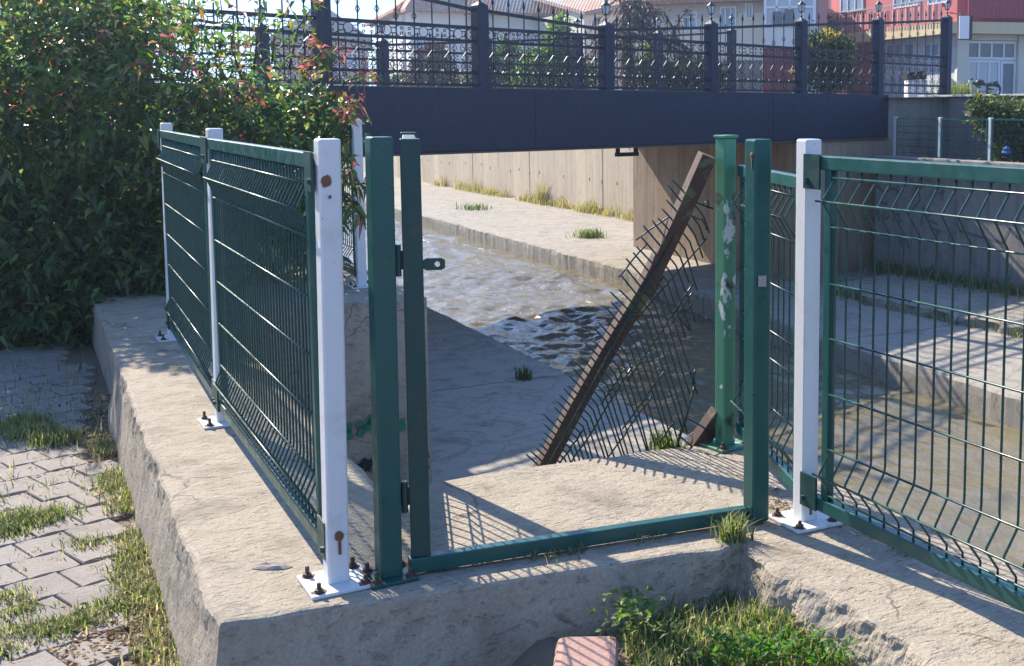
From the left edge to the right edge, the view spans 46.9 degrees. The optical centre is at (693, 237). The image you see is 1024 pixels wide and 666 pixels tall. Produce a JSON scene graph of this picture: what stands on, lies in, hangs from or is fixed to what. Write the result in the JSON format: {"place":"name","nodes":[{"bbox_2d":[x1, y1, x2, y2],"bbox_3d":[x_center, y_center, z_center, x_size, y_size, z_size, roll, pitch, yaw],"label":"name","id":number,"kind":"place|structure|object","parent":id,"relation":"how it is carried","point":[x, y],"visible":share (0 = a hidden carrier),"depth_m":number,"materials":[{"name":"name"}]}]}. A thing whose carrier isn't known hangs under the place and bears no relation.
{"place":"outdoors","nodes":[
{"label":"outdoors","id":0,"kind":"place"},
{"bbox_2d":[0,342,134,665],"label":"pavement","id":1,"kind":"structure","parent":0,"point":[75,575],"depth_m":5.24,"materials":[{"name":"grey concrete"}]},
{"bbox_2d":[0,497,92,540],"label":"grass","id":2,"kind":"structure","parent":1,"relation":"on","point":[20,519],"depth_m":5.25,"materials":[{"name":"green plant"}]},
{"bbox_2d":[0,404,95,450],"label":"grass","id":3,"kind":"structure","parent":1,"relation":"on","point":[57,435],"depth_m":6.60,"materials":[{"name":"green plant"}]},
{"bbox_2d":[0,410,102,598],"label":"grass","id":4,"kind":"structure","parent":1,"relation":"on","point":[47,506],"depth_m":5.47,"materials":[{"name":"green plant"}]},
{"bbox_2d":[0,351,120,504],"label":"grass","id":5,"kind":"structure","parent":1,"relation":"on","point":[31,404],"depth_m":7.02,"materials":[{"name":"green plant"}]},
{"bbox_2d":[0,371,120,534],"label":"litter","id":6,"kind":"object","parent":1,"relation":"on","point":[52,522],"visible":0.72,"depth_m":6.44,"materials":[{"name":"brown plant"}]},
{"bbox_2d":[0,468,161,661],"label":"grass","id":7,"kind":"structure","parent":1,"relation":"on","point":[73,622],"depth_m":4.35,"materials":[{"name":"green plant"}]},
{"bbox_2d":[2,393,173,665],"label":"grass","id":8,"kind":"structure","parent":1,"relation":"on","point":[119,634],"depth_m":4.13,"materials":[{"name":"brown plant"}]},
{"bbox_2d":[78,420,181,665],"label":"grass","id":9,"kind":"structure","parent":1,"relation":"on","point":[156,619],"depth_m":4.49,"materials":[{"name":"green plant"}]},
{"bbox_2d":[3,0,397,85],"label":"sky","id":10,"kind":"structure","parent":0,"point":[346,8],"materials":[{"name":"white"}]},
{"bbox_2d":[0,97,931,665],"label":"ground","id":11,"kind":"structure","parent":0,"point":[100,385],"depth_m":7.51,"materials":[{"name":"soil"}]},
{"bbox_2d":[60,425,170,665],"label":"litter","id":12,"kind":"object","parent":11,"relation":"on","point":[125,514],"visible":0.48,"depth_m":5.34,"materials":[{"name":"brown plant"}]},
{"bbox_2d":[0,0,383,350],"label":"bush","id":13,"kind":"object","parent":11,"relation":"on","point":[97,156],"visible":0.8,"depth_m":9.26,"materials":[{"name":"green plant"}]},
{"bbox_2d":[269,10,370,85],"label":"house","id":14,"kind":"structure","parent":11,"relation":"on","point":[348,27],"depth_m":96.19,"materials":[{"name":"paint"}]},
{"bbox_2d":[346,53,357,67],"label":"window","id":15,"kind":"structure","parent":14,"relation":"in","point":[356,54],"depth_m":96.57,"materials":[{"name":"white glass"}]},
{"bbox_2d":[390,68,471,87],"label":"shrub","id":16,"kind":"object","parent":11,"relation":"on","point":[400,78],"visible":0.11,"depth_m":61.31,"materials":[{"name":"green plant"}]},
{"bbox_2d":[405,36,461,87],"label":"plum tree","id":17,"kind":"object","parent":11,"relation":"on","point":[424,66],"visible":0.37,"depth_m":57.04,"materials":[{"name":"brown plant"}]},
{"bbox_2d":[365,0,571,86],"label":"house","id":18,"kind":"structure","parent":11,"relation":"on","point":[404,10],"depth_m":70.44,"materials":[{"name":"white paint"}]},
{"bbox_2d":[418,35,428,49],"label":"window","id":19,"kind":"structure","parent":18,"relation":"in","point":[421,41],"depth_m":67.38,"materials":[{"name":"white glass"}]},
{"bbox_2d":[503,32,515,39],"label":"window","id":20,"kind":"structure","parent":18,"relation":"in","point":[511,36],"depth_m":71.61,"materials":[{"name":"white glass"}]},
{"bbox_2d":[523,33,534,48],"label":"window","id":21,"kind":"structure","parent":18,"relation":"in","point":[531,36],"depth_m":72.06,"materials":[{"name":"grey glass"}]},
{"bbox_2d":[0,0,952,302],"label":"bridge","id":22,"kind":"structure","parent":11,"relation":"on","point":[664,134],"depth_m":18.59,"materials":[{"name":"blue paint"}]},
{"bbox_2d":[341,148,632,217],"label":"concrete wall","id":23,"kind":"structure","parent":11,"relation":"on","point":[602,177],"depth_m":37.45,"materials":[{"name":"beige concrete"}]},
{"bbox_2d":[492,34,525,87],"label":"shrub","id":24,"kind":"object","parent":11,"relation":"on","point":[501,46],"visible":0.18,"depth_m":49.12,"materials":[{"name":"green plant"}]},
{"bbox_2d":[78,246,1023,665],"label":"concrete wall","id":25,"kind":"structure","parent":11,"relation":"on","point":[232,548],"depth_m":3.94,"materials":[{"name":"beige concrete"}]},
{"bbox_2d":[155,123,372,600],"bbox_3d":[-2.271,0.183,5.515,0.233,1.400,4.727,-4,7,-30],"label":"fence","id":26,"kind":"object","parent":25,"relation":"on","point":[201,274],"visible":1,"depth_m":4.25,"materials":[{"name":"green metal"}]},
{"bbox_2d":[300,120,367,288],"bbox_3d":[-3.337,-0.381,10.597,0.205,1.400,2.382,-4,7,-30],"label":"fence","id":27,"kind":"object","parent":25,"relation":"on","point":[357,269],"visible":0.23,"depth_m":9.67,"materials":[{"name":"white metal"}]},
{"bbox_2d":[407,531,665,572],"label":"grass","id":28,"kind":"structure","parent":25,"relation":"on","point":[558,552],"depth_m":3.89,"materials":[{"name":"green plant"}]},
{"bbox_2d":[360,132,770,589],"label":"gate","id":29,"kind":"structure","parent":25,"relation":"on","point":[389,261],"depth_m":3.67,"materials":[{"name":"green metal"}]},
{"bbox_2d":[525,151,716,466],"bbox_3d":[-0.294,0.370,5.087,0.898,1.498,0.175,0,6,0],"label":"broken fence panel","id":30,"kind":"object","parent":25,"relation":"on","point":[640,294],"visible":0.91,"depth_m":5.09,"materials":[{"name":"metal"}]},
{"bbox_2d":[647,429,692,450],"bbox_3d":[-0.128,0.903,5.175,0.199,0.104,0.225,5,8,39],"label":"grass tuft","id":31,"kind":"object","parent":25,"relation":"on","point":[664,442],"visible":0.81,"depth_m":5.16,"materials":[{"name":"green plant"}]},
{"bbox_2d":[706,503,759,549],"bbox_3d":[0.141,1.003,4.041,0.223,0.116,0.214,0,6,0],"label":"grass tuft","id":32,"kind":"object","parent":25,"relation":"on","point":[735,529],"visible":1,"depth_m":4.01,"materials":[{"name":"green plant"}]},
{"bbox_2d":[769,482,911,557],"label":"litter","id":33,"kind":"object","parent":25,"relation":"on","point":[772,505],"visible":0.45,"depth_m":4.34,"materials":[{"name":"brown plant"}]},
{"bbox_2d":[699,135,1023,612],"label":"fence","id":34,"kind":"object","parent":25,"relation":"on","point":[812,510],"visible":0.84,"depth_m":3.97,"materials":[{"name":"green metal"}]},
{"bbox_2d":[504,11,597,89],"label":"poplar tree","id":35,"kind":"object","parent":11,"relation":"on","point":[561,17],"visible":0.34,"depth_m":44.01,"materials":[{"name":"green plant"}]},
{"bbox_2d":[535,0,654,89],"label":"house","id":36,"kind":"structure","parent":11,"relation":"on","point":[589,9],"depth_m":66.20,"materials":[{"name":"beige paint"}]},
{"bbox_2d":[583,0,703,90],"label":"palm tree","id":37,"kind":"object","parent":11,"relation":"on","point":[642,8],"visible":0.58,"depth_m":36.55,"materials":[{"name":"green plant"}]},
{"bbox_2d":[635,40,652,86],"bbox_3d":[-1.408,-5.366,37.636,1.130,2.597,1.316,0,6,0],"label":"yellow shrub","id":38,"kind":"object","parent":11,"relation":"on","point":[648,53],"visible":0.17,"depth_m":37.40,"materials":[{"name":"green plant"}]},
{"bbox_2d":[621,52,736,91],"bbox_3d":[-0.513,-5.065,37.639,3.987,2.000,1.971,0,6,0],"label":"hedge shrub","id":39,"kind":"object","parent":11,"relation":"on","point":[696,83],"visible":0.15,"depth_m":37.30,"materials":[{"name":"green plant"}]},
{"bbox_2d":[645,0,840,92],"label":"house","id":40,"kind":"structure","parent":11,"relation":"on","point":[747,9],"depth_m":49.63,"materials":[{"name":"beige paint"}]},
{"bbox_2d":[682,11,696,31],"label":"window","id":41,"kind":"structure","parent":40,"relation":"in","point":[694,22],"depth_m":50.54,"materials":[{"name":"white glass"}]},
{"bbox_2d":[720,6,736,29],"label":"window","id":42,"kind":"structure","parent":40,"relation":"in","point":[726,11],"depth_m":49.86,"materials":[{"name":"white glass"}]},
{"bbox_2d":[745,3,753,18],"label":"window","id":43,"kind":"structure","parent":40,"relation":"in","point":[749,13],"depth_m":49.46,"materials":[{"name":"white glass"}]},
{"bbox_2d":[773,9,793,23],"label":"window","id":44,"kind":"structure","parent":40,"relation":"in","point":[788,19],"depth_m":48.22,"materials":[{"name":"grey glass"}]},
{"bbox_2d":[787,20,861,93],"bbox_3d":[3.798,-4.947,33.657,2.288,2.684,2.271,0,6,0],"label":"golden conifer","id":45,"kind":"object","parent":11,"relation":"on","point":[813,41],"visible":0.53,"depth_m":33.20,"materials":[{"name":"green plant"}]},
{"bbox_2d":[901,71,926,96],"bbox_3d":[6.799,-4.684,35.683,0.689,0.870,0.935,0,6,0],"label":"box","id":46,"kind":"object","parent":11,"relation":"on","point":[913,78],"visible":0.56,"depth_m":35.36,"materials":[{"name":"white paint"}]},
{"bbox_2d":[828,0,1023,96],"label":"corner building","id":47,"kind":"structure","parent":11,"relation":"on","point":[992,50],"depth_m":49.98,"materials":[{"name":"red paint"}]},
{"bbox_2d":[840,0,863,11],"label":"window","id":48,"kind":"structure","parent":47,"relation":"in","point":[845,5],"depth_m":57.33,"materials":[{"name":"white glass"}]},
{"bbox_2d":[885,43,902,59],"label":"window","id":49,"kind":"structure","parent":47,"relation":"in","point":[897,47],"depth_m":53.83,"materials":[{"name":"grey glass"}]},
{"bbox_2d":[893,0,919,8],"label":"window","id":50,"kind":"structure","parent":47,"relation":"in","point":[894,1],"depth_m":52.97,"materials":[{"name":"white glass"}]},
{"bbox_2d":[903,42,915,58],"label":"window","id":51,"kind":"structure","parent":47,"relation":"in","point":[906,45],"depth_m":52.70,"materials":[{"name":"grey glass"}]},
{"bbox_2d":[923,42,939,55],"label":"window","id":52,"kind":"structure","parent":47,"relation":"in","point":[929,47],"depth_m":50.98,"materials":[{"name":"grey glass"}]},
{"bbox_2d":[927,0,948,4],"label":"window","id":53,"kind":"structure","parent":47,"relation":"in","point":[942,1],"depth_m":50.54,"materials":[{"name":"white glass"}]},
{"bbox_2d":[949,12,972,39],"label":"sign box","id":54,"kind":"object","parent":47,"relation":"attached to","point":[964,26],"visible":1,"depth_m":46.94,"materials":[{"name":"white plastic"}]},
{"bbox_2d":[968,60,1000,94],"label":"shop window","id":55,"kind":"structure","parent":47,"relation":"in","point":[986,70],"depth_m":49.77,"materials":[{"name":"white glass"}]},
{"bbox_2d":[969,41,1016,59],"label":"shop window","id":56,"kind":"structure","parent":47,"relation":"in","point":[978,50],"depth_m":49.72,"materials":[{"name":"white glass"}]},
{"bbox_2d":[1000,61,1015,93],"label":"door","id":57,"kind":"structure","parent":47,"relation":"in","point":[1007,68],"depth_m":50.04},
{"bbox_2d":[864,155,1023,293],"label":"concrete wall","id":58,"kind":"structure","parent":11,"relation":"on","point":[994,203],"depth_m":19.87,"materials":[{"name":"grey concrete"}]},
{"bbox_2d":[925,80,981,94],"bbox_3d":[6.161,-3.494,27.064,1.320,0.434,1.396,-2,7,-20],"label":"grass tuft","id":59,"kind":"object","parent":11,"relation":"on","point":[957,90],"visible":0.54,"depth_m":27.03,"materials":[{"name":"green plant"}]},
{"bbox_2d":[888,94,1023,161],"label":"concrete wall","id":60,"kind":"structure","parent":11,"relation":"on","point":[935,106],"depth_m":22.96,"materials":[{"name":"grey concrete"}]},
{"bbox_2d":[959,81,1023,162],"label":"climbing shrub","id":61,"kind":"object","parent":60,"relation":"attached to","point":[983,107],"visible":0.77,"depth_m":20.92,"materials":[{"name":"green plant"}]},
{"bbox_2d":[893,117,1023,161],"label":"fence","id":62,"kind":"object","parent":11,"relation":"on","point":[989,127],"visible":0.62,"depth_m":20.35,"materials":[{"name":"white metal"}]},
{"bbox_2d":[966,78,1000,94],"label":"motorbike","id":63,"kind":"object","parent":11,"relation":"on","point":[980,82],"visible":0.73,"depth_m":43.59,"materials":[{"name":"black plastic"}]},
{"bbox_2d":[1002,146,1011,154],"bbox_3d":[5.467,-1.512,20.156,0.171,0.140,0.175,0,6,0],"label":"plastic bag","id":64,"kind":"object","parent":11,"relation":"on","point":[1006,148],"visible":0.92,"depth_m":20.11,"materials":[{"name":"blue plastic"}]},
{"bbox_2d":[430,173,632,220],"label":"grass","id":65,"kind":"structure","parent":0,"point":[541,199],"depth_m":37.49,"materials":[{"name":"plant"}]},
{"bbox_2d":[427,307,689,483],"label":"path","id":66,"kind":"structure","parent":0,"point":[487,410],"depth_m":11.95,"materials":[{"name":"concrete"}]},
{"bbox_2d":[513,362,535,381],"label":"grass tuft","id":67,"kind":"object","parent":66,"relation":"on","point":[525,375],"visible":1,"depth_m":13.27,"materials":[{"name":"green plant"}]},
{"bbox_2d":[284,166,1023,431],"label":"path","id":68,"kind":"structure","parent":0,"point":[538,232],"depth_m":19.66,"materials":[{"name":"concrete"}]},
{"bbox_2d":[456,201,502,210],"bbox_3d":[-6.764,-0.987,35.749,1.324,0.254,1.128,4,7,32],"label":"grass tuft","id":69,"kind":"object","parent":68,"relation":"on","point":[471,207],"visible":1,"depth_m":35.65,"materials":[{"name":"green plant"}]},
{"bbox_2d":[565,227,608,238],"bbox_3d":[-2.519,-0.123,27.998,0.999,0.246,0.911,2,7,20],"label":"grass tuft","id":70,"kind":"object","parent":68,"relation":"on","point":[589,233],"visible":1,"depth_m":27.86,"materials":[{"name":"green plant"}]},
{"bbox_2d":[841,272,1023,337],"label":"concrete slab","id":71,"kind":"structure","parent":68,"relation":"on","point":[1015,309],"depth_m":18.05,"materials":[{"name":"grey concrete"}]},
{"bbox_2d":[853,255,1023,299],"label":"grass","id":72,"kind":"structure","parent":71,"relation":"on","point":[962,282],"depth_m":19.67,"materials":[{"name":"green plant"}]},
{"bbox_2d":[299,203,1023,566],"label":"water","id":73,"kind":"structure","parent":0,"point":[547,313],"depth_m":14.66,"materials":[{"name":"grey liquid"}]},
{"bbox_2d":[511,610,839,665],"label":"terrain","id":74,"kind":"structure","parent":0,"point":[539,652],"depth_m":3.63,"materials":[{"name":"soil"}]},
{"bbox_2d":[553,636,618,665],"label":"kerb stone","id":75,"kind":"object","parent":74,"relation":"on","point":[589,651],"visible":1,"depth_m":3.44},
{"bbox_2d":[587,586,694,645],"bbox_3d":[-0.171,1.183,3.643,0.342,0.079,0.297,4,7,29],"label":"weed","id":76,"kind":"object","parent":74,"relation":"on","point":[624,605],"visible":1,"depth_m":3.63,"materials":[{"name":"green plant"}]},
{"bbox_2d":[528,610,782,665],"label":"litter","id":77,"kind":"object","parent":74,"relation":"on","point":[634,657],"visible":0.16,"depth_m":3.55,"materials":[{"name":"brown plant"}]},
{"bbox_2d":[688,616,856,665],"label":"weed","id":78,"kind":"object","parent":74,"relation":"on","point":[767,647],"visible":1,"depth_m":3.42,"materials":[{"name":"green plant"}]},
{"bbox_2d":[529,584,857,665],"bbox_3d":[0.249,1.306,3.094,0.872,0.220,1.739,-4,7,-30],"label":"grass","id":79,"kind":"structure","parent":0,"point":[737,610],"depth_m":3.63,"materials":[{"name":"green plant"}]},
{"bbox_2d":[722,60,762,91],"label":"yard wall","id":80,"kind":"structure","parent":0,"point":[747,72],"depth_m":39.48,"materials":[{"name":"paint"}]},
{"bbox_2d":[762,48,794,92],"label":"yard wall","id":81,"kind":"structure","parent":0,"point":[778,73],"depth_m":40.45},
{"bbox_2d":[822,285,1022,340],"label":"grass","id":82,"kind":"structure","parent":0,"point":[842,292],"depth_m":17.31,"materials":[{"name":"green plant"}]}
]}

